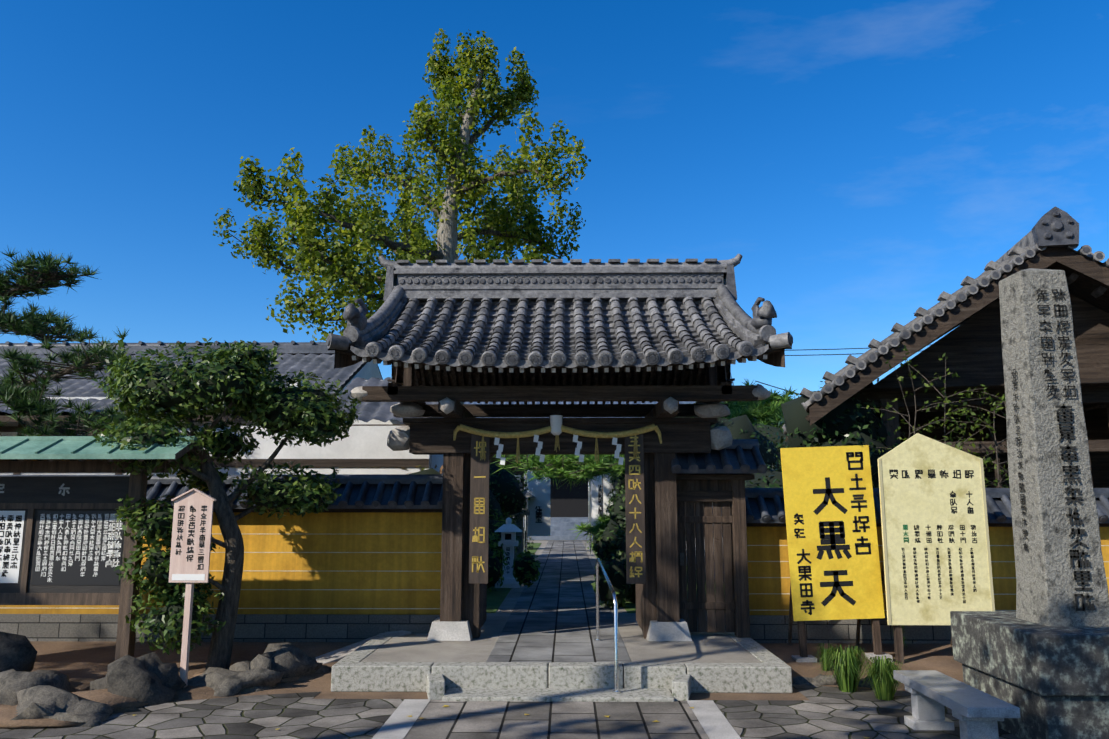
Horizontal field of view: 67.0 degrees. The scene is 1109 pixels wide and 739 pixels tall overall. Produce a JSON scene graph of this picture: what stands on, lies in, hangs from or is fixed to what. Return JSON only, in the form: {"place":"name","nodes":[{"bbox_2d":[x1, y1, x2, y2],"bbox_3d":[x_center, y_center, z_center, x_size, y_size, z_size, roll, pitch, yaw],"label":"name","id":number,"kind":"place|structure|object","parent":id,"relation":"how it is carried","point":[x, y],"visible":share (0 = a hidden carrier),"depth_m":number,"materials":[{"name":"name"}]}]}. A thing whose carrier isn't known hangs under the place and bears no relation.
{"place":"outdoors","nodes":[
{"label":"outdoors","id":0,"kind":"place"},
{"bbox_2d":[30,641,963,701],"bbox_3d":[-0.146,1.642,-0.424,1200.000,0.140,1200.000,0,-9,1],"label":"ground","id":1,"kind":"structure","parent":0,"point":[82,659],"depth_m":9.23,"materials":[{"name":"soil"}]},
{"bbox_2d":[0,245,169,435],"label":"pine","id":2,"kind":"object","parent":1,"relation":"on","point":[36,318],"depth_m":11.75,"materials":[{"name":"green plant"}]},
{"bbox_2d":[0,436,211,659],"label":"notice board","id":3,"kind":"object","parent":1,"relation":"on","point":[64,540],"visible":0.98,"depth_m":8.75,"materials":[{"name":"brown wood"}]},
{"bbox_2d":[0,661,336,728],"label":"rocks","id":4,"kind":"object","parent":1,"relation":"on","point":[117,703],"visible":0.23,"depth_m":7.32,"materials":[{"name":"grey stone"}]},
{"bbox_2d":[168,488,215,687],"bbox_3d":[-3.542,2.121,8.111,0.429,1.922,0.093,0,-9,1],"label":"wooden sign post","id":5,"kind":"object","parent":4,"relation":"on","point":[191,539],"visible":1,"depth_m":8.15,"materials":[{"name":"beige wood"}]},
{"bbox_2d":[0,474,442,641],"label":"wall","id":6,"kind":"structure","parent":1,"relation":"on","point":[359,560],"depth_m":10.23,"materials":[{"name":"paint"}]},
{"bbox_2d":[0,340,443,474],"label":"hall","id":7,"kind":"structure","parent":1,"relation":"on","point":[363,448],"depth_m":14.35,"materials":[{"name":"white paint"}]},
{"bbox_2d":[89,338,360,670],"bbox_3d":[-3.636,1.452,9.103,2.867,3.586,1.814,0,-9,1],"label":"garden tree","id":8,"kind":"object","parent":1,"relation":"on","point":[220,377],"depth_m":8.93,"materials":[{"name":"green plant"}]},
{"bbox_2d":[213,28,590,403],"bbox_3d":[-4.184,-2.867,20.617,9.947,12.457,7.691,0,-9,1],"label":"ginkgo","id":9,"kind":"object","parent":1,"relation":"on","point":[307,225],"depth_m":20.41,"materials":[{"name":"green plant"}]},
{"bbox_2d":[0,631,873,726],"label":"garden rocks","id":10,"kind":"object","parent":1,"relation":"on","point":[152,679],"visible":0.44,"depth_m":7.79,"materials":[{"name":"stone"}]},
{"bbox_2d":[0,684,1019,738],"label":"crazy paving","id":11,"kind":"structure","parent":1,"relation":"on","point":[825,712],"depth_m":6.95,"materials":[{"name":"grey stone"}]},
{"bbox_2d":[372,699,740,738],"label":"paved walkway","id":12,"kind":"structure","parent":11,"relation":"on","point":[511,720],"depth_m":6.88,"materials":[{"name":"stone"}]},
{"bbox_2d":[133,705,869,738],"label":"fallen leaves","id":13,"kind":"object","parent":12,"relation":"on","point":[528,714],"visible":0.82,"depth_m":7.00,"materials":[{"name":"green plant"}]},
{"bbox_2d":[893,670,1019,738],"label":"stone bench","id":14,"kind":"object","parent":11,"relation":"on","point":[978,714],"visible":1,"depth_m":6.22,"materials":[{"name":"stone"}]},
{"bbox_2d":[495,482,535,587],"bbox_3d":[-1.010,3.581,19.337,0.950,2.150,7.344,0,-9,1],"label":"stone lantern","id":15,"kind":"object","parent":1,"relation":"on","point":[509,531],"visible":0.75,"depth_m":15.81,"materials":[{"name":"stone"}]},
{"bbox_2d":[408,461,685,608],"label":"shrubs","id":16,"kind":"object","parent":1,"relation":"on","point":[507,497],"visible":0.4,"depth_m":14.67,"materials":[{"name":"green plant"}]},
{"bbox_2d":[315,574,791,701],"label":"stone platform","id":17,"kind":"structure","parent":1,"relation":"on","point":[541,645],"depth_m":8.24,"materials":[{"name":"grey stone"}]},
{"bbox_2d":[332,344,786,640],"bbox_3d":[0.069,1.138,10.343,4.920,4.098,3.054,0,-9,1],"label":"timber gate","id":18,"kind":"object","parent":17,"relation":"on","point":[652,574],"visible":0.65,"depth_m":9.82,"materials":[{"name":"brown wood"}]},
{"bbox_2d":[453,412,661,464],"bbox_3d":[0.036,0.812,9.839,2.454,0.620,0.146,0,-9,1],"label":"rope","id":19,"kind":"object","parent":18,"relation":"attached to","point":[556,427],"visible":1,"depth_m":9.81,"materials":[{"name":"beige fabric"}]},
{"bbox_2d":[326,254,792,384],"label":"gate roof tiles","id":20,"kind":"object","parent":18,"relation":"on","point":[521,313],"visible":0.77,"depth_m":10.11,"materials":[{"name":"grey tile"}]},
{"bbox_2d":[671,439,766,637],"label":"side door","id":21,"kind":"structure","parent":18,"relation":"on","point":[716,479],"depth_m":9.94,"materials":[{"name":"brown wood"}]},
{"bbox_2d":[594,558,620,693],"bbox_3d":[0.534,2.578,8.710,0.080,1.123,1.833,0,-9,-3],"label":"handrail","id":22,"kind":"object","parent":17,"relation":"on","point":[616,673],"visible":1,"depth_m":7.91,"materials":[{"name":"silver metal"}]},
{"bbox_2d":[491,454,624,552],"bbox_3d":[0.623,2.815,18.072,4.346,3.697,5.313,0,-9,1],"label":"foliage","id":23,"kind":"object","parent":1,"relation":"on","point":[605,460],"depth_m":16.98,"materials":[{"name":"green plant"}]},
{"bbox_2d":[464,401,724,625],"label":"hall","id":24,"kind":"structure","parent":1,"relation":"on","point":[560,549],"depth_m":31.93,"materials":[{"name":"wood"}]},
{"bbox_2d":[524,456,616,555],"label":"banners","id":25,"kind":"object","parent":24,"relation":"on","point":[537,521],"visible":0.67,"depth_m":22.54,"materials":[{"name":"white fabric"}]},
{"bbox_2d":[719,379,800,427],"bbox_3d":[6.297,1.716,25.427,6.437,3.184,5.053,0,-9,1],"label":"tree","id":26,"kind":"object","parent":1,"relation":"on","point":[764,414],"depth_m":25.32,"materials":[{"name":"green plant"}]},
{"bbox_2d":[780,445,892,661],"bbox_3d":[3.130,2.130,9.716,1.040,2.420,0.830,-2,-9,1],"label":"yellow signboard","id":27,"kind":"object","parent":1,"relation":"on","point":[834,561],"visible":0.92,"depth_m":9.40,"materials":[{"name":"yellow wood"}]},
{"bbox_2d":[686,345,1008,506],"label":"trees","id":28,"kind":"object","parent":1,"relation":"on","point":[848,422],"depth_m":12.80,"materials":[{"name":"green plant"}]},
{"bbox_2d":[815,625,912,700],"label":"grass tufts","id":29,"kind":"object","parent":1,"relation":"on","point":[846,669],"visible":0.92,"depth_m":7.92,"materials":[{"name":"green plant"}]},
{"bbox_2d":[745,488,1108,642],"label":"wall","id":30,"kind":"structure","parent":1,"relation":"on","point":[768,572],"depth_m":10.12,"materials":[{"name":"paint"}]},
{"bbox_2d":[872,433,994,663],"bbox_3d":[4.222,2.053,9.683,1.160,2.560,0.924,0,-9,1],"label":"signboard","id":31,"kind":"object","parent":1,"relation":"on","point":[936,568],"visible":0.96,"depth_m":9.26,"materials":[{"name":"yellow wood"}]},
{"bbox_2d":[785,248,1108,487],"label":"building","id":32,"kind":"structure","parent":1,"relation":"on","point":[970,346],"depth_m":12.94,"materials":[{"name":"brown wood"}]},
{"bbox_2d":[782,206,1108,434],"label":"hall tiles","id":33,"kind":"object","parent":32,"relation":"on","point":[1055,227],"visible":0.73,"depth_m":12.33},
{"bbox_2d":[950,268,1108,738],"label":"stone pillar","id":34,"kind":"structure","parent":1,"relation":"on","point":[1039,657],"depth_m":6.70,"materials":[{"name":"grey stone"}]},
{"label":"houses","id":35,"kind":"object","parent":1,"relation":"on","visible":0},
{"bbox_2d":[755,313,931,393],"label":"power lines","id":36,"kind":"object","parent":35,"relation":"on","point":[820,354],"visible":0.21,"depth_m":38.70,"materials":[{"name":"black"}]},
{"bbox_2d":[0,0,1108,399],"label":"sky","id":37,"kind":"structure","parent":0,"point":[862,160],"materials":[{"name":"blue"}]}
]}

